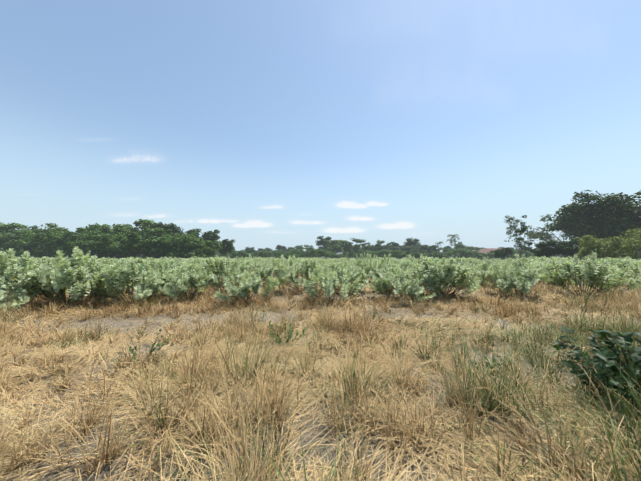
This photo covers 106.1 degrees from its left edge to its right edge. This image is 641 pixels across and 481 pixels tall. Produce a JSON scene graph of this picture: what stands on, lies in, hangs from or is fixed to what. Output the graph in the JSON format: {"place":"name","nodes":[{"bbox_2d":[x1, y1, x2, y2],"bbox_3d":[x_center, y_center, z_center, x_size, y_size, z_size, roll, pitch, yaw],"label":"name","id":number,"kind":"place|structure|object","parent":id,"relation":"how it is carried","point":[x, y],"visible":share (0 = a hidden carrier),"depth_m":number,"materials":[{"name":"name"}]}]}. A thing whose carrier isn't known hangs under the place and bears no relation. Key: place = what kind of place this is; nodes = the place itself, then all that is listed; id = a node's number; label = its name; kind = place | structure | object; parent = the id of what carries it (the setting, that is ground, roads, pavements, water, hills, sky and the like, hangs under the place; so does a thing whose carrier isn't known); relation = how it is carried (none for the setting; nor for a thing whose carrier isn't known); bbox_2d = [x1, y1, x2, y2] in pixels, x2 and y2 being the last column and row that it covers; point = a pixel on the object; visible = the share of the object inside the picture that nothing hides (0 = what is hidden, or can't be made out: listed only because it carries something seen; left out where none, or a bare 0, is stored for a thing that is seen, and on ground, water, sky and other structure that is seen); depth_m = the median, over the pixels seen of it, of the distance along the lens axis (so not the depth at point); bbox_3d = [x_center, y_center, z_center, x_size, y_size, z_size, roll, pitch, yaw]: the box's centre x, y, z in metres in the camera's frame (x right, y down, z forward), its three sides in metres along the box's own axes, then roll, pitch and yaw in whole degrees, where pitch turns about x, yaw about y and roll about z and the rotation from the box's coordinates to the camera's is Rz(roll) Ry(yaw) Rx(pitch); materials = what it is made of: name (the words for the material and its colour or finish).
{"place":"outdoors","nodes":[
{"label":"outdoors","id":0,"kind":"place"},
{"bbox_2d":[124,157,413,232],"bbox_3d":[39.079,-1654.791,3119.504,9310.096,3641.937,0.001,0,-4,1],"label":"cloud","id":1,"kind":"structure","parent":0,"point":[343,204],"depth_m":3027.31,"materials":[{"name":"white"}]},
{"bbox_2d":[0,257,640,480],"bbox_3d":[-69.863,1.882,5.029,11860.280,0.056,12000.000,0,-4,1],"label":"ground","id":2,"kind":"structure","parent":0,"point":[106,469],"depth_m":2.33,"materials":[{"name":"beige plant"}]},
{"bbox_2d":[0,264,34,311],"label":"shrub","id":3,"kind":"object","parent":2,"relation":"on","point":[5,279],"visible":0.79,"depth_m":6.28,"materials":[{"name":"green plant"}]},
{"bbox_2d":[0,242,36,257],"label":"tree","id":4,"kind":"object","parent":2,"relation":"on","point":[6,244],"visible":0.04,"depth_m":52.40,"materials":[{"name":"green plant"}]},
{"bbox_2d":[0,222,41,242],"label":"tree","id":5,"kind":"object","parent":2,"relation":"on","point":[13,225],"visible":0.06,"depth_m":55.50,"materials":[{"name":"green plant"}]},
{"bbox_2d":[0,228,53,257],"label":"tree","id":6,"kind":"object","parent":2,"relation":"on","point":[20,249],"visible":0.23,"depth_m":50.99,"materials":[{"name":"green plant"}]},
{"bbox_2d":[0,248,60,308],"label":"shrub","id":7,"kind":"object","parent":2,"relation":"on","point":[18,292],"visible":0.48,"depth_m":6.68,"materials":[{"name":"green plant"}]},
{"bbox_2d":[20,257,55,269],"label":"shrub","id":8,"kind":"object","parent":2,"relation":"on","point":[44,262],"visible":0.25,"depth_m":13.66,"materials":[{"name":"green plant"}]},
{"bbox_2d":[27,256,51,267],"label":"shrub","id":9,"kind":"object","parent":2,"relation":"on","point":[45,258],"visible":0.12,"depth_m":18.70,"materials":[{"name":"green plant"}]},
{"bbox_2d":[9,230,90,257],"bbox_3d":[-57.455,1.538,52.393,13.960,7.241,10.225,1,-4,-11],"label":"tree","id":10,"kind":"object","parent":2,"relation":"on","point":[41,237],"visible":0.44,"depth_m":49.51,"materials":[{"name":"green plant"}]},
{"bbox_2d":[31,237,85,257],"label":"tree","id":11,"kind":"object","parent":2,"relation":"on","point":[51,248],"visible":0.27,"depth_m":50.00,"materials":[{"name":"green plant"}]},
{"bbox_2d":[41,223,81,232],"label":"tree","id":12,"kind":"object","parent":2,"relation":"on","point":[51,225],"depth_m":62.14,"materials":[{"name":"green plant"}]},
{"bbox_2d":[14,246,113,304],"bbox_3d":[-7.988,1.133,7.480,2.311,1.887,2.017,-1,-4,17],"label":"shrub","id":13,"kind":"object","parent":2,"relation":"on","point":[78,259],"visible":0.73,"depth_m":7.33,"materials":[{"name":"green plant"}]},
{"bbox_2d":[41,227,90,235],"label":"tree","id":14,"kind":"object","parent":2,"relation":"on","point":[59,229],"visible":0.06,"depth_m":55.44,"materials":[{"name":"green plant"}]},
{"bbox_2d":[29,261,131,306],"bbox_3d":[-7.485,1.332,7.386,2.311,1.486,2.015,1,-4,-16],"label":"shrub","id":15,"kind":"object","parent":2,"relation":"on","point":[77,285],"visible":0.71,"depth_m":7.12,"materials":[{"name":"green plant"}]},
{"bbox_2d":[64,230,119,258],"bbox_3d":[-48.093,1.576,52.055,9.773,7.125,9.377,-1,-4,17],"label":"tree","id":16,"kind":"object","parent":2,"relation":"on","point":[83,243],"visible":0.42,"depth_m":49.85,"materials":[{"name":"green plant"}]},
{"bbox_2d":[80,223,129,236],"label":"tree","id":17,"kind":"object","parent":2,"relation":"on","point":[104,228],"visible":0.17,"depth_m":59.33,"materials":[{"name":"green plant"}]},
{"bbox_2d":[95,257,120,266],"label":"shrub","id":18,"kind":"object","parent":2,"relation":"on","point":[108,261],"visible":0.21,"depth_m":18.91,"materials":[{"name":"green plant"}]},
{"bbox_2d":[85,231,137,258],"bbox_3d":[-47.166,1.511,53.371,12.440,7.428,9.111,-10,-10,68],"label":"tree","id":19,"kind":"object","parent":2,"relation":"on","point":[100,242],"visible":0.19,"depth_m":51.97,"materials":[{"name":"green plant"}]},
{"bbox_2d":[96,225,130,252],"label":"tree","id":20,"kind":"object","parent":2,"relation":"on","point":[120,230],"visible":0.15,"depth_m":55.45,"materials":[{"name":"green plant"}]},
{"bbox_2d":[100,234,139,258],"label":"tree","id":21,"kind":"object","parent":2,"relation":"on","point":[115,247],"visible":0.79,"depth_m":49.65,"materials":[{"name":"green plant"}]},
{"bbox_2d":[94,257,148,293],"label":"shrub","id":22,"kind":"object","parent":2,"relation":"on","point":[111,267],"visible":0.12,"depth_m":9.81,"materials":[{"name":"green plant"}]},
{"bbox_2d":[108,226,142,254],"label":"tree","id":23,"kind":"object","parent":2,"relation":"on","point":[127,228],"visible":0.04,"depth_m":59.37,"materials":[{"name":"green plant"}]},
{"bbox_2d":[96,257,170,303],"bbox_3d":[-5.921,1.315,7.901,2.190,1.572,1.910,-2,-4,23],"label":"shrub","id":24,"kind":"object","parent":2,"relation":"on","point":[124,279],"visible":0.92,"depth_m":7.46,"materials":[{"name":"green plant"}]},
{"bbox_2d":[115,233,160,258],"bbox_3d":[-42.376,1.947,55.864,9.326,6.903,8.949,-4,-5,42],"label":"tree","id":25,"kind":"object","parent":2,"relation":"on","point":[134,254],"visible":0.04,"depth_m":54.60,"materials":[{"name":"green plant"}]},
{"bbox_2d":[121,219,163,231],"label":"tree","id":26,"kind":"object","parent":2,"relation":"on","point":[143,222],"visible":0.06,"depth_m":62.80,"materials":[{"name":"green plant"}]},
{"bbox_2d":[124,230,170,258],"bbox_3d":[-38.344,1.778,54.177,9.520,7.010,9.134,4,-5,-44],"label":"tree","id":27,"kind":"object","parent":2,"relation":"on","point":[135,236],"visible":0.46,"depth_m":50.77,"materials":[{"name":"green plant"}]},
{"bbox_2d":[126,325,171,361],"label":"weed","id":28,"kind":"object","parent":2,"relation":"on","point":[151,351],"visible":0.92,"depth_m":3.47,"materials":[{"name":"green plant"}]},
{"bbox_2d":[137,236,172,258],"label":"tree","id":29,"kind":"object","parent":2,"relation":"on","point":[158,249],"visible":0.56,"depth_m":51.98,"materials":[{"name":"green plant"}]},
{"bbox_2d":[140,226,178,257],"bbox_3d":[-37.604,1.016,56.631,8.136,8.890,10.625,3,-5,-34],"label":"tree","id":30,"kind":"object","parent":2,"relation":"on","point":[148,230],"visible":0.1,"depth_m":55.49,"materials":[{"name":"green plant"}]},
{"bbox_2d":[153,222,183,237],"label":"tree","id":31,"kind":"object","parent":2,"relation":"on","point":[174,228],"visible":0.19,"depth_m":62.57,"materials":[{"name":"green plant"}]},
{"bbox_2d":[153,235,188,258],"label":"tree","id":32,"kind":"object","parent":2,"relation":"on","point":[173,241],"visible":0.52,"depth_m":52.31,"materials":[{"name":"green plant"}]},
{"bbox_2d":[133,257,211,288],"bbox_3d":[-6.016,1.445,9.735,2.498,1.555,2.542,4,-5,-44],"label":"shrub","id":33,"kind":"object","parent":2,"relation":"on","point":[186,266],"visible":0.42,"depth_m":9.55,"materials":[{"name":"green plant"}]},
{"bbox_2d":[151,265,214,301],"bbox_3d":[-4.578,1.462,8.103,1.886,1.310,1.702,3,-5,-39],"label":"shrub","id":34,"kind":"object","parent":2,"relation":"on","point":[183,283],"visible":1,"depth_m":7.85,"materials":[{"name":"green plant"}]},
{"bbox_2d":[164,232,207,258],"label":"tree","id":35,"kind":"object","parent":2,"relation":"on","point":[186,238],"visible":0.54,"depth_m":53.18,"materials":[{"name":"green plant"}]},
{"bbox_2d":[184,228,201,252],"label":"tree","id":36,"kind":"object","parent":2,"relation":"on","point":[194,230],"visible":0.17,"depth_m":68.30,"materials":[{"name":"green plant"}]},
{"bbox_2d":[189,257,210,274],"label":"shrub","id":37,"kind":"object","parent":2,"relation":"on","point":[194,263],"visible":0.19,"depth_m":17.34,"materials":[{"name":"green plant"}]},
{"bbox_2d":[184,238,221,257],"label":"tree","id":38,"kind":"object","parent":2,"relation":"on","point":[208,245],"visible":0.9,"depth_m":53.43,"materials":[{"name":"green plant"}]},
{"bbox_2d":[202,229,219,241],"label":"tree","id":39,"kind":"object","parent":2,"relation":"on","point":[211,236],"visible":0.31,"depth_m":65.65,"materials":[{"name":"green plant"}]},
{"bbox_2d":[201,256,237,285],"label":"shrub","id":40,"kind":"object","parent":2,"relation":"on","point":[202,265],"visible":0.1,"depth_m":12.23,"materials":[{"name":"green plant"}]},
{"bbox_2d":[188,256,252,291],"bbox_3d":[-3.996,1.421,10.045,1.810,1.657,2.217,-2,-5,32],"label":"shrub","id":41,"kind":"object","parent":2,"relation":"on","point":[216,270],"visible":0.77,"depth_m":9.71,"materials":[{"name":"green plant"}]},
{"bbox_2d":[215,239,234,256],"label":"tree","id":42,"kind":"object","parent":2,"relation":"on","point":[227,245],"visible":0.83,"depth_m":67.41,"materials":[{"name":"green plant"}]},
{"bbox_2d":[229,256,255,272],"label":"shrub","id":43,"kind":"object","parent":2,"relation":"on","point":[249,260],"visible":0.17,"depth_m":15.46,"materials":[{"name":"green plant"}]},
{"bbox_2d":[214,269,279,302],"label":"shrub","id":44,"kind":"object","parent":2,"relation":"on","point":[246,287],"visible":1,"depth_m":7.56,"materials":[{"name":"green plant"}]},
{"bbox_2d":[248,251,270,258],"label":"tree","id":45,"kind":"object","parent":2,"relation":"on","point":[258,253],"visible":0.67,"depth_m":91.70,"materials":[{"name":"green plant"}]},
{"bbox_2d":[245,259,287,281],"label":"shrub","id":46,"kind":"object","parent":2,"relation":"on","point":[263,273],"visible":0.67,"depth_m":12.19,"materials":[{"name":"green plant"}]},
{"bbox_2d":[266,254,300,277],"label":"shrub","id":47,"kind":"object","parent":2,"relation":"on","point":[284,263],"visible":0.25,"depth_m":15.34,"materials":[{"name":"green plant"}]},
{"bbox_2d":[268,320,308,345],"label":"weed","id":48,"kind":"object","parent":2,"relation":"on","point":[288,332],"visible":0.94,"depth_m":4.12,"materials":[{"name":"green plant"}]},
{"bbox_2d":[274,257,329,291],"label":"shrub","id":49,"kind":"object","parent":2,"relation":"on","point":[292,272],"visible":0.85,"depth_m":10.33,"materials":[{"name":"green plant"}]},
{"bbox_2d":[0,292,634,480],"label":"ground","id":50,"kind":"structure","parent":2,"relation":"on","point":[258,364],"depth_m":2.89,"materials":[{"name":"brown soil"}]},
{"bbox_2d":[306,249,331,258],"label":"tree","id":51,"kind":"object","parent":2,"relation":"on","point":[323,253],"visible":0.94,"depth_m":86.45,"materials":[{"name":"green plant"}]},
{"bbox_2d":[315,236,331,250],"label":"tree","id":52,"kind":"object","parent":2,"relation":"on","point":[321,241],"visible":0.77,"depth_m":135.49,"materials":[{"name":"green plant"}]},
{"bbox_2d":[301,262,368,302],"bbox_3d":[0.410,1.411,7.935,2.424,1.417,1.900,-4,-5,44],"label":"shrub","id":53,"kind":"object","parent":2,"relation":"on","point":[329,284],"visible":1,"depth_m":7.79,"materials":[{"name":"green plant"}]},
{"bbox_2d":[326,240,352,251],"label":"tree","id":54,"kind":"object","parent":2,"relation":"on","point":[335,246],"visible":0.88,"depth_m":114.82,"materials":[{"name":"green plant"}]},
{"bbox_2d":[331,260,357,278],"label":"shrub","id":55,"kind":"object","parent":2,"relation":"on","point":[347,266],"visible":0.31,"depth_m":13.80,"materials":[{"name":"green plant"}]},
{"bbox_2d":[328,261,370,290],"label":"shrub","id":56,"kind":"object","parent":2,"relation":"on","point":[359,273],"visible":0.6,"depth_m":9.89,"materials":[{"name":"green plant"}]},
{"bbox_2d":[346,238,373,253],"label":"tree","id":57,"kind":"object","parent":2,"relation":"on","point":[356,248],"visible":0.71,"depth_m":113.97,"materials":[{"name":"green plant"}]},
{"bbox_2d":[348,253,372,275],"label":"shrub","id":58,"kind":"object","parent":2,"relation":"on","point":[360,264],"visible":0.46,"depth_m":18.33,"materials":[{"name":"green plant"}]},
{"bbox_2d":[364,257,397,278],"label":"shrub","id":59,"kind":"object","parent":2,"relation":"on","point":[373,272],"visible":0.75,"depth_m":13.91,"materials":[{"name":"green plant"}]},
{"bbox_2d":[373,244,389,250],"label":"tree","id":60,"kind":"object","parent":2,"relation":"on","point":[381,247],"visible":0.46,"depth_m":122.32,"materials":[{"name":"green plant"}]},
{"bbox_2d":[372,263,418,288],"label":"shrub","id":61,"kind":"object","parent":2,"relation":"on","point":[392,270],"visible":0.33,"depth_m":10.76,"materials":[{"name":"green plant"}]},
{"bbox_2d":[388,242,402,250],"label":"tree","id":62,"kind":"object","parent":2,"relation":"on","point":[393,246],"visible":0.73,"depth_m":135.23,"materials":[{"name":"green plant"}]},
{"bbox_2d":[390,250,412,258],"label":"tree","id":63,"kind":"object","parent":2,"relation":"on","point":[397,254],"visible":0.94,"depth_m":87.67,"materials":[{"name":"green plant"}]},
{"bbox_2d":[369,269,435,301],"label":"shrub","id":64,"kind":"object","parent":2,"relation":"on","point":[414,288],"visible":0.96,"depth_m":8.10,"materials":[{"name":"green plant"}]},
{"bbox_2d":[398,245,418,252],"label":"tree","id":65,"kind":"object","parent":2,"relation":"on","point":[404,248],"visible":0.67,"depth_m":120.14,"materials":[{"name":"green plant"}]},
{"bbox_2d":[404,238,421,248],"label":"tree","id":66,"kind":"object","parent":2,"relation":"on","point":[410,242],"visible":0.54,"depth_m":127.68,"materials":[{"name":"green plant"}]},
{"bbox_2d":[413,245,439,253],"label":"tree","id":67,"kind":"object","parent":2,"relation":"on","point":[424,248],"visible":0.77,"depth_m":106.99,"materials":[{"name":"green plant"}]},
{"bbox_2d":[407,256,455,273],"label":"shrub","id":68,"kind":"object","parent":2,"relation":"on","point":[419,261],"visible":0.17,"depth_m":12.04,"materials":[{"name":"green plant"}]},
{"bbox_2d":[404,254,481,298],"bbox_3d":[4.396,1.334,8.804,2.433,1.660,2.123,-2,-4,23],"label":"shrub","id":69,"kind":"object","parent":2,"relation":"on","point":[450,271],"visible":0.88,"depth_m":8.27,"materials":[{"name":"green plant"}]},
{"bbox_2d":[431,251,455,258],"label":"tree","id":70,"kind":"object","parent":2,"relation":"on","point":[439,255],"visible":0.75,"depth_m":90.72,"materials":[{"name":"green plant"}]},
{"bbox_2d":[446,248,469,258],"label":"tree","id":71,"kind":"object","parent":2,"relation":"on","point":[459,251],"visible":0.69,"depth_m":93.00,"materials":[{"name":"green plant"}]},
{"bbox_2d":[440,257,483,270],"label":"shrub","id":72,"kind":"object","parent":2,"relation":"on","point":[462,262],"visible":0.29,"depth_m":13.91,"materials":[{"name":"green plant"}]},
{"bbox_2d":[453,242,473,249],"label":"tree","id":73,"kind":"object","parent":2,"relation":"on","point":[460,245],"visible":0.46,"depth_m":130.50,"materials":[{"name":"green plant"}]},
{"bbox_2d":[461,251,480,258],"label":"tree","id":74,"kind":"object","parent":2,"relation":"on","point":[469,253],"visible":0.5,"depth_m":90.46,"materials":[{"name":"green plant"}]},
{"bbox_2d":[466,257,483,265],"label":"shrub","id":75,"kind":"object","parent":2,"relation":"on","point":[472,260],"visible":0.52,"depth_m":25.40,"materials":[{"name":"green plant"}]},
{"bbox_2d":[472,252,491,259],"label":"tree","id":76,"kind":"object","parent":2,"relation":"on","point":[479,255],"visible":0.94,"depth_m":85.67,"materials":[{"name":"green plant"}]},
{"bbox_2d":[457,260,508,286],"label":"shrub","id":77,"kind":"object","parent":2,"relation":"on","point":[479,272],"visible":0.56,"depth_m":11.63,"materials":[{"name":"green plant"}]},
{"bbox_2d":[472,356,504,375],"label":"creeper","id":78,"kind":"object","parent":2,"relation":"on","point":[485,358],"visible":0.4,"depth_m":3.15,"materials":[{"name":"green plant"}]},
{"bbox_2d":[490,247,513,259],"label":"tree","id":79,"kind":"object","parent":2,"relation":"on","point":[501,253],"visible":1,"depth_m":58.14,"materials":[{"name":"green plant"}]},
{"bbox_2d":[485,258,545,296],"bbox_3d":[7.090,1.409,8.975,2.002,1.488,2.164,1,-4,-12],"label":"shrub","id":80,"kind":"object","parent":2,"relation":"on","point":[521,280],"visible":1,"depth_m":8.53,"materials":[{"name":"green plant"}]},
{"bbox_2d":[505,249,531,259],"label":"tree","id":81,"kind":"object","parent":2,"relation":"on","point":[526,253],"visible":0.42,"depth_m":86.49,"materials":[{"name":"green plant"}]},
{"bbox_2d":[507,258,535,267],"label":"shrub","id":82,"kind":"object","parent":2,"relation":"on","point":[513,265],"visible":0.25,"depth_m":17.56,"materials":[{"name":"green plant"}]},
{"bbox_2d":[499,254,550,278],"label":"shrub","id":83,"kind":"object","parent":2,"relation":"on","point":[529,263],"visible":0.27,"depth_m":11.74,"materials":[{"name":"green plant"}]},
{"bbox_2d":[504,215,551,258],"bbox_3d":[38.350,-0.298,44.861,5.957,9.925,7.897,-2,-4,29],"label":"tree","id":84,"kind":"object","parent":2,"relation":"on","point":[524,228],"visible":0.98,"depth_m":45.89,"materials":[{"name":"green plant"}]},
{"bbox_2d":[526,241,560,257],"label":"tree","id":85,"kind":"object","parent":2,"relation":"on","point":[544,245],"visible":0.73,"depth_m":44.79,"materials":[{"name":"green plant"}]},
{"bbox_2d":[531,237,583,258],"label":"tree","id":86,"kind":"object","parent":2,"relation":"on","point":[572,248],"visible":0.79,"depth_m":42.99,"materials":[{"name":"green plant"}]},
{"bbox_2d":[530,222,585,257],"bbox_3d":[48.777,0.664,49.091,8.087,8.546,6.084,-1,-4,9],"label":"tree","id":87,"kind":"object","parent":2,"relation":"on","point":[559,236],"visible":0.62,"depth_m":49.69,"materials":[{"name":"green plant"}]},
{"bbox_2d":[540,256,584,284],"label":"shrub","id":88,"kind":"object","parent":2,"relation":"on","point":[555,260],"visible":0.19,"depth_m":12.57,"materials":[{"name":"green plant"}]},
{"bbox_2d":[524,207,640,260],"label":"tree","id":89,"kind":"object","parent":2,"relation":"on","point":[557,224],"visible":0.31,"depth_m":52.12,"materials":[{"name":"green plant"}]},
{"bbox_2d":[537,252,640,295],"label":"shrub","id":90,"kind":"object","parent":2,"relation":"on","point":[593,275],"visible":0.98,"depth_m":8.90,"materials":[{"name":"green plant"}]},
{"bbox_2d":[576,238,606,261],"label":"tree","id":91,"kind":"object","parent":2,"relation":"on","point":[582,252],"visible":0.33,"depth_m":37.11,"materials":[{"name":"green plant"}]},
{"bbox_2d":[550,327,640,415],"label":"green bush","id":92,"kind":"object","parent":2,"relation":"on","point":[616,379],"visible":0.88,"depth_m":2.38,"materials":[{"name":"green plant"}]},
{"bbox_2d":[554,190,640,240],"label":"tree","id":93,"kind":"object","parent":2,"relation":"on","point":[611,225],"visible":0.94,"depth_m":44.32,"materials":[{"name":"green plant"}]},
{"bbox_2d":[571,205,640,238],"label":"tree","id":94,"kind":"object","parent":2,"relation":"on","point":[579,215],"visible":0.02,"depth_m":46.91,"materials":[{"name":"green plant"}]},
{"bbox_2d":[572,267,640,290],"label":"shrub","id":95,"kind":"object","parent":2,"relation":"on","point":[630,282],"visible":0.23,"depth_m":9.80,"materials":[{"name":"green plant"}]},
{"bbox_2d":[578,235,640,259],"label":"bush","id":96,"kind":"object","parent":2,"relation":"on","point":[616,248],"visible":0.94,"depth_m":34.54,"materials":[{"name":"green plant"}]},
{"bbox_2d":[613,259,640,283],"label":"bush","id":97,"kind":"object","parent":2,"relation":"on","point":[625,263],"visible":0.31,"depth_m":13.15,"materials":[{"name":"green plant"}]},
{"bbox_2d":[623,263,640,282],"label":"bush","id":98,"kind":"object","parent":2,"relation":"on","point":[630,274],"visible":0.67,"depth_m":10.36,"materials":[{"name":"green plant"}]},
{"bbox_2d":[624,228,640,258],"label":"tree","id":99,"kind":"object","parent":2,"relation":"on","point":[636,235],"visible":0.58,"depth_m":34.98,"materials":[{"name":"green plant"}]},
{"bbox_2d":[0,0,640,255],"label":"sky","id":100,"kind":"structure","parent":0,"point":[460,117],"materials":[{"name":"blue"}]},
{"bbox_2d":[478,248,506,259],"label":"house","id":101,"kind":"structure","parent":0,"point":[485,250],"depth_m":112.70,"materials":[{"name":"pink"}]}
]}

